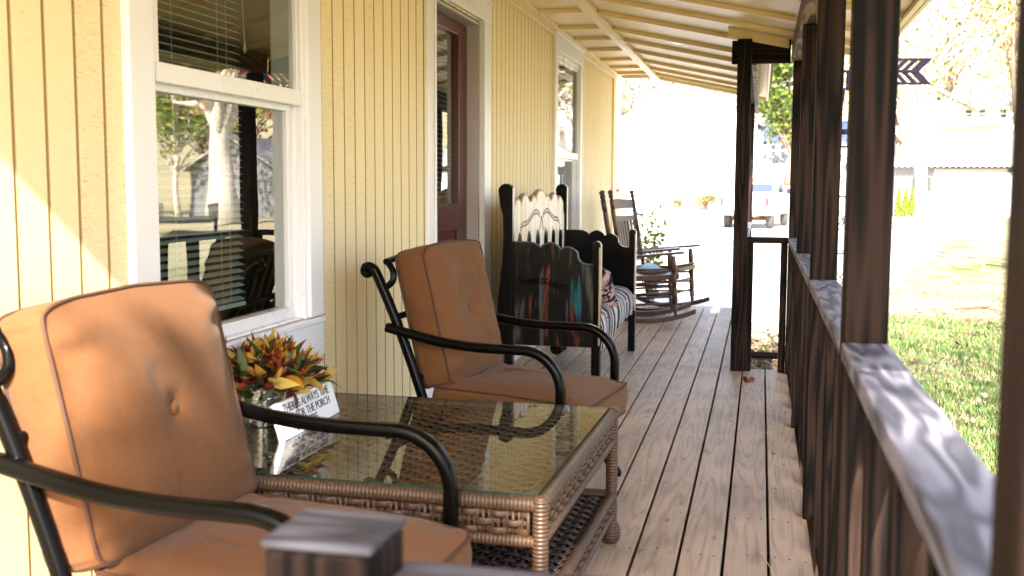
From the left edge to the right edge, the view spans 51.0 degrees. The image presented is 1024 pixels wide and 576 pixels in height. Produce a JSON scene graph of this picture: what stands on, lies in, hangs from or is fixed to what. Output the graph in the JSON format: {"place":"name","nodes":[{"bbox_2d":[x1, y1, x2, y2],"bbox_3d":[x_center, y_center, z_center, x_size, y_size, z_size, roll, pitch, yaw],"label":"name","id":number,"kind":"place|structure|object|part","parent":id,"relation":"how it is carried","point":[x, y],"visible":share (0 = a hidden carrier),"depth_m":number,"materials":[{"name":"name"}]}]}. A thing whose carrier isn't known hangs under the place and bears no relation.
{"place":"outdoors","nodes":[
{"label":"outdoors","id":0,"kind":"place"},
{"bbox_2d":[620,53,1011,489],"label":"ground","id":1,"kind":"structure","parent":0,"point":[945,250],"depth_m":25.48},
{"bbox_2d":[0,0,931,575],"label":"house","id":2,"kind":"structure","parent":1,"relation":"on","point":[284,168],"depth_m":4.48,"materials":[{"name":"yellow wood"}]},
{"bbox_2d":[120,0,325,381],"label":"window","id":3,"kind":"structure","parent":2,"relation":"in","point":[293,97],"depth_m":3.52,"materials":[{"name":"white paint"}]},
{"bbox_2d":[424,0,493,397],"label":"door","id":4,"kind":"structure","parent":2,"relation":"in","point":[467,215],"depth_m":6.08,"materials":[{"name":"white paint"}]},
{"bbox_2d":[552,31,584,229],"bbox_3d":[0.410,-1.150,9.030,0.178,1.823,1.359,2,6,13],"label":"window","id":5,"kind":"structure","parent":2,"relation":"in","point":[566,54],"depth_m":9.47,"materials":[{"name":"white paint"}]},
{"bbox_2d":[514,305,813,575],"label":"porch deck","id":6,"kind":"structure","parent":2,"relation":"attached to","point":[709,482],"depth_m":4.66,"materials":[{"name":"wood"}]},
{"bbox_2d":[0,279,471,575],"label":"patio armchair","id":7,"kind":"object","parent":6,"relation":"on","point":[124,410],"visible":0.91,"depth_m":2.15,"materials":[{"name":"orange fabric"}]},
{"bbox_2d":[261,508,583,575],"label":"railing","id":8,"kind":"object","parent":6,"relation":"on","point":[312,542],"visible":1,"depth_m":1.07,"materials":[{"name":"wood"}]},
{"bbox_2d":[244,392,620,574],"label":"coffee table","id":9,"kind":"object","parent":6,"relation":"on","point":[525,472],"visible":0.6,"depth_m":2.99,"materials":[{"name":"clear glass"}]},
{"bbox_2d":[244,384,284,426],"bbox_3d":[-0.753,0.354,3.266,0.138,0.124,0.133,2,6,13],"label":"bucket","id":10,"kind":"object","parent":9,"relation":"on","point":[259,392],"visible":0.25,"depth_m":3.22,"materials":[{"name":"metal"}]},
{"bbox_2d":[226,327,342,426],"bbox_3d":[-0.760,0.253,3.278,0.390,0.261,0.561,2,6,13],"label":"foliage arrangement","id":11,"kind":"object","parent":10,"relation":"in","point":[271,362],"visible":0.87,"depth_m":3.20,"materials":[{"name":"plant"}]},
{"bbox_2d":[268,382,339,441],"bbox_3d":[-0.625,0.369,3.258,0.051,0.108,0.410,2,6,13],"label":"table sign","id":12,"kind":"object","parent":9,"relation":"on","point":[318,402],"visible":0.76,"depth_m":3.26,"materials":[{"name":"white paint"}]},
{"bbox_2d":[360,239,627,476],"bbox_3d":[-0.039,0.302,4.190,0.887,0.971,0.721,2,6,21],"label":"patio armchair","id":13,"kind":"object","parent":6,"relation":"on","point":[452,333],"visible":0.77,"depth_m":4.01,"materials":[{"name":"orange fabric"}]},
{"bbox_2d":[497,184,636,375],"bbox_3d":[0.406,-0.066,6.863,0.597,1.193,1.840,2,6,13],"label":"headboard bench","id":14,"kind":"object","parent":6,"relation":"on","point":[552,267],"visible":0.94,"depth_m":6.03,"materials":[{"name":"paint"}]},
{"bbox_2d":[602,268,618,306],"bbox_3d":[0.460,-0.013,6.470,0.340,0.150,0.340,9,-31,19],"label":"throw pillow","id":15,"kind":"object","parent":14,"relation":"on","point":[609,297],"visible":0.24,"depth_m":6.37,"materials":[{"name":"multicoloured fabric"}]},
{"bbox_2d":[599,190,695,323],"bbox_3d":[1.143,-0.288,9.468,0.920,1.140,0.602,1,6,5],"label":"rocking chair","id":16,"kind":"object","parent":6,"relation":"on","point":[671,274],"visible":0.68,"depth_m":9.23,"materials":[{"name":"brown paint"}]},
{"bbox_2d":[608,190,709,310],"bbox_3d":[1.356,-0.359,10.206,0.920,1.140,0.602,3,6,30],"label":"rocking chair","id":17,"kind":"object","parent":6,"relation":"on","point":[622,225],"visible":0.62,"depth_m":10.30,"materials":[{"name":"brown paint"}]},
{"bbox_2d":[730,38,752,370],"bbox_3d":[1.459,-0.514,6.835,0.088,2.100,0.088,2,6,13],"label":"porch post","id":18,"kind":"object","parent":6,"relation":"on","point":[742,159],"visible":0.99,"depth_m":6.79,"materials":[{"name":"brown wood"}]},
{"bbox_2d":[743,376,754,382],"bbox_3d":[1.440,0.560,6.504,0.074,0.049,0.056,1,6,5],"label":"dry leaf","id":19,"kind":"object","parent":6,"relation":"on","point":[749,379],"visible":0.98,"depth_m":6.51,"materials":[{"name":"plant"}]},
{"bbox_2d":[748,222,751,236],"bbox_3d":[1.858,-0.084,8.634,0.088,0.780,3.498,2,6,13],"label":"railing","id":20,"kind":"object","parent":6,"relation":"on","point":[749,225],"visible":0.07,"depth_m":9.16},
{"bbox_2d":[748,104,754,236],"bbox_3d":[2.267,-0.625,10.338,0.088,2.253,0.090,2,6,13],"label":"porch post","id":21,"kind":"object","parent":6,"relation":"on","point":[751,163],"visible":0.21,"depth_m":10.24,"materials":[{"name":"brown wood"}]},
{"bbox_2d":[744,237,787,372],"bbox_3d":[1.623,0.106,6.858,0.252,0.861,0.085,2,6,13],"label":"railing","id":22,"kind":"object","parent":6,"relation":"on","point":[780,354],"visible":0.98,"depth_m":6.82,"materials":[{"name":"brown wood"}]},
{"bbox_2d":[784,61,801,407],"bbox_3d":[1.785,-0.280,6.750,0.090,2.253,0.090,2,6,13],"label":"porch post","id":23,"kind":"object","parent":6,"relation":"on","point":[795,135],"visible":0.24,"depth_m":6.68,"materials":[{"name":"brown wood"}]},
{"bbox_2d":[791,24,816,487],"bbox_3d":[1.433,-0.135,5.237,0.090,2.253,0.090,2,6,13],"label":"porch post","id":24,"kind":"object","parent":6,"relation":"on","point":[808,74],"visible":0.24,"depth_m":5.16,"materials":[{"name":"brown wood"}]},
{"bbox_2d":[802,0,845,575],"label":"porch post","id":25,"kind":"object","parent":6,"relation":"on","point":[829,77],"depth_m":3.72,"materials":[{"name":"brown wood"}]},
{"bbox_2d":[832,0,900,575],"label":"porch post","id":26,"kind":"object","parent":6,"relation":"on","point":[871,121],"visible":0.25,"depth_m":2.23,"materials":[{"name":"brown wood"}]},
{"bbox_2d":[788,238,993,575],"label":"railing","id":27,"kind":"object","parent":6,"relation":"on","point":[927,495],"visible":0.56,"depth_m":1.59,"materials":[{"name":"brown wood"}]},
{"bbox_2d":[989,0,1023,575],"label":"porch post","id":28,"kind":"object","parent":6,"relation":"on","point":[1007,547],"depth_m":0.76,"materials":[{"name":"brown wood"}]},
{"bbox_2d":[665,41,687,46],"bbox_3d":[1.266,-1.877,8.249,0.186,0.009,0.186,14,8,11],"label":"ceiling light","id":29,"kind":"object","parent":2,"relation":"attached to","point":[677,44],"visible":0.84,"depth_m":8.26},
{"bbox_2d":[615,138,621,215],"bbox_3d":[1.569,-1.501,20.151,0.960,2.600,0.146,2,6,13],"label":"notice board","id":30,"kind":"object","parent":1,"relation":"on","point":[618,160],"visible":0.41,"depth_m":19.92,"materials":[{"name":"white"}]},
{"bbox_2d":[616,78,660,137],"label":"autumn tree","id":31,"kind":"object","parent":1,"relation":"on","point":[623,100],"visible":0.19,"depth_m":92.09,"materials":[{"name":"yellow plant"}]},
{"bbox_2d":[617,78,668,119],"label":"autumn tree","id":32,"kind":"object","parent":1,"relation":"on","point":[647,81],"visible":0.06,"depth_m":88.33,"materials":[{"name":"yellow plant"}]},
{"bbox_2d":[632,200,670,300],"bbox_3d":[1.694,-0.354,13.205,0.512,1.458,0.450,0,6,-7],"label":"flowering shrub","id":33,"kind":"object","parent":1,"relation":"on","point":[654,243],"visible":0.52,"depth_m":13.16,"materials":[{"name":"green plant"}]},
{"bbox_2d":[664,193,686,210],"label":"shrub","id":34,"kind":"object","parent":1,"relation":"on","point":[676,202],"visible":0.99,"depth_m":68.09,"materials":[{"name":"yellow plant"}]},
{"bbox_2d":[617,82,763,210],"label":"white gabled house","id":35,"kind":"structure","parent":1,"relation":"on","point":[678,138],"depth_m":72.70,"materials":[{"name":"paint"}]},
{"bbox_2d":[636,159,650,182],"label":"window","id":36,"kind":"structure","parent":35,"relation":"in","point":[643,166],"depth_m":73.38,"materials":[{"name":"white paint"}]},
{"bbox_2d":[667,159,681,182],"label":"window","id":37,"kind":"structure","parent":35,"relation":"in","point":[674,166],"depth_m":72.90,"materials":[{"name":"white paint"}]},
{"bbox_2d":[724,158,734,182],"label":"window","id":38,"kind":"structure","parent":35,"relation":"in","point":[729,163],"depth_m":72.08,"materials":[{"name":"white paint"}]},
{"bbox_2d":[629,82,764,142],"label":"autumn tree","id":39,"kind":"object","parent":1,"relation":"on","point":[727,95],"visible":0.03,"depth_m":87.86,"materials":[{"name":"yellow plant"}]},
{"bbox_2d":[689,191,727,210],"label":"shrub","id":40,"kind":"object","parent":1,"relation":"on","point":[712,199],"visible":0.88,"depth_m":67.72,"materials":[{"name":"yellow plant"}]},
{"bbox_2d":[719,181,789,228],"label":"pickup truck","id":41,"kind":"object","parent":1,"relation":"on","point":[770,200],"visible":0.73,"depth_m":41.00,"materials":[{"name":"white paint"}]},
{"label":"rear window","id":42,"kind":"part","parent":41,"relation":"part of","materials":[{"name":"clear glass"}]},
{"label":"side window","id":43,"kind":"part","parent":41,"relation":"part of","materials":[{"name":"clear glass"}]},
{"bbox_2d":[765,153,781,166],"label":"shrub","id":44,"kind":"object","parent":1,"relation":"on","point":[773,159],"visible":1,"depth_m":70.68,"materials":[{"name":"green plant"}]},
{"bbox_2d":[755,46,792,184],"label":"autumn tree","id":45,"kind":"object","parent":1,"relation":"on","point":[776,111],"visible":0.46,"depth_m":60.72,"materials":[{"name":"green plant"}]},
{"bbox_2d":[776,152,787,165],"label":"shrub","id":46,"kind":"object","parent":1,"relation":"on","point":[782,157],"visible":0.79,"depth_m":70.39,"materials":[{"name":"green plant"}]},
{"bbox_2d":[763,121,846,177],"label":"house","id":47,"kind":"structure","parent":1,"relation":"on","point":[775,148],"depth_m":71.87,"materials":[{"name":"white paint"}]},
{"bbox_2d":[769,144,776,156],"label":"window","id":48,"kind":"structure","parent":47,"relation":"in","point":[773,149],"depth_m":71.89,"materials":[{"name":"white paint"}]},
{"bbox_2d":[779,144,785,155],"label":"window","id":49,"kind":"structure","parent":47,"relation":"in","point":[782,149],"depth_m":71.77,"materials":[{"name":"white paint"}]},
{"bbox_2d":[842,55,849,120],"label":"autumn tree","id":50,"kind":"object","parent":1,"relation":"on","point":[844,103],"visible":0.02,"depth_m":98.34,"materials":[{"name":"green plant"}]},
{"bbox_2d":[791,20,915,107],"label":"autumn tree","id":51,"kind":"object","parent":1,"relation":"on","point":[848,59],"visible":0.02,"depth_m":82.14,"materials":[{"name":"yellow plant"}]},
{"bbox_2d":[751,306,1001,406],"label":"fallen leaves","id":52,"kind":"object","parent":1,"relation":"on","point":[768,364],"depth_m":10.75,"materials":[{"name":"plant"}]},
{"bbox_2d":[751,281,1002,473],"bbox_3d":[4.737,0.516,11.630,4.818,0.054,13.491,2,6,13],"label":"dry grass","id":53,"kind":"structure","parent":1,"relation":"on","point":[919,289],"depth_m":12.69,"materials":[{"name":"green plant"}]},
{"bbox_2d":[837,58,932,283],"bbox_3d":[2.857,-0.586,8.663,0.956,2.805,0.616,2,6,13],"label":"chevron arrow sign","id":54,"kind":"object","parent":1,"relation":"on","point":[917,74],"visible":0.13,"depth_m":8.57,"materials":[{"name":"black metal"}]},
{"bbox_2d":[777,0,1016,232],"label":"autumn tree","id":55,"kind":"object","parent":1,"relation":"on","point":[918,148],"visible":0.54,"depth_m":37.72,"materials":[{"name":"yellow plant"}]},
{"bbox_2d":[893,187,902,216],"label":"arborvitae","id":56,"kind":"object","parent":1,"relation":"on","point":[898,210],"visible":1,"depth_m":56.82,"materials":[{"name":"green plant"}]},
{"bbox_2d":[901,188,909,216],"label":"arborvitae","id":57,"kind":"object","parent":1,"relation":"on","point":[905,205],"visible":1,"depth_m":56.78,"materials":[{"name":"green plant"}]},
{"bbox_2d":[846,0,974,103],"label":"autumn tree","id":58,"kind":"object","parent":1,"relation":"on","point":[937,46],"visible":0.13,"depth_m":88.00,"materials":[{"name":"yellow plant"}]},
{"bbox_2d":[908,188,914,216],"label":"arborvitae","id":59,"kind":"object","parent":1,"relation":"on","point":[911,205],"visible":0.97,"depth_m":56.90,"materials":[{"name":"green plant"}]},
{"bbox_2d":[843,0,997,155],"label":"autumn tree","id":60,"kind":"object","parent":1,"relation":"on","point":[898,143],"visible":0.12,"depth_m":68.92,"materials":[{"name":"yellow plant"}]},
{"bbox_2d":[893,130,1010,216],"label":"garage house","id":61,"kind":"structure","parent":1,"relation":"on","point":[967,167],"depth_m":57.88,"materials":[{"name":"grey paint"}]},
{"bbox_2d":[912,177,930,190],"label":"window","id":62,"kind":"structure","parent":61,"relation":"in","point":[913,178],"depth_m":58.12,"materials":[{"name":"white glass"}]},
{"bbox_2d":[934,173,1005,205],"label":"garage door","id":63,"kind":"structure","parent":61,"relation":"in","point":[950,188],"depth_m":57.51,"materials":[{"name":"white paint"}]},
{"bbox_2d":[900,88,1011,152],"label":"balcony house","id":64,"kind":"structure","parent":1,"relation":"on","point":[998,120],"depth_m":76.91,"materials":[{"name":"white paint"}]},
{"bbox_2d":[964,109,972,118],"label":"window","id":65,"kind":"structure","parent":64,"relation":"in","point":[968,112],"depth_m":76.73,"materials":[{"name":"white paint"}]},
{"bbox_2d":[977,109,985,118],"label":"window","id":66,"kind":"structure","parent":64,"relation":"in","point":[983,111],"depth_m":76.52,"materials":[{"name":"white paint"}]},
{"bbox_2d":[999,109,1007,118],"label":"window","id":67,"kind":"structure","parent":64,"relation":"in","point":[1003,115],"depth_m":76.23,"materials":[{"name":"white paint"}]},
{"bbox_2d":[906,0,1006,93],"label":"autumn tree","id":68,"kind":"object","parent":1,"relation":"on","point":[951,83],"visible":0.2,"depth_m":92.45,"materials":[{"name":"yellow plant"}]},
{"bbox_2d":[939,0,1015,117],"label":"autumn tree","id":69,"kind":"object","parent":1,"relation":"on","point":[988,75],"visible":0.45,"depth_m":73.26,"materials":[{"name":"yellow plant"}]},
{"bbox_2d":[939,0,1016,87],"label":"autumn tree","id":70,"kind":"object","parent":1,"relation":"on","point":[997,50],"visible":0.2,"depth_m":86.70,"materials":[{"name":"yellow plant"}]},
{"bbox_2d":[982,214,987,272],"bbox_3d":[9.036,-0.845,20.512,0.068,1.132,0.048,-3,6,-28],"label":"garden stake","id":71,"kind":"object","parent":1,"relation":"on","point":[984,250],"visible":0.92,"depth_m":20.50,"materials":[{"name":"white wood"}]},
{"bbox_2d":[956,0,1016,97],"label":"autumn tree","id":72,"kind":"object","parent":1,"relation":"on","point":[1011,49],"visible":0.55,"depth_m":20.48,"materials":[{"name":"yellow plant"}]},
{"bbox_2d":[616,0,1015,137],"label":"sky","id":73,"kind":"structure","parent":0,"point":[730,96],"materials":[{"name":"white"}]},
{"bbox_2d":[753,314,1001,475],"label":"grass","id":74,"kind":"structure","parent":0,"point":[959,352],"depth_m":9.69,"materials":[{"name":"green plant"}]}
]}

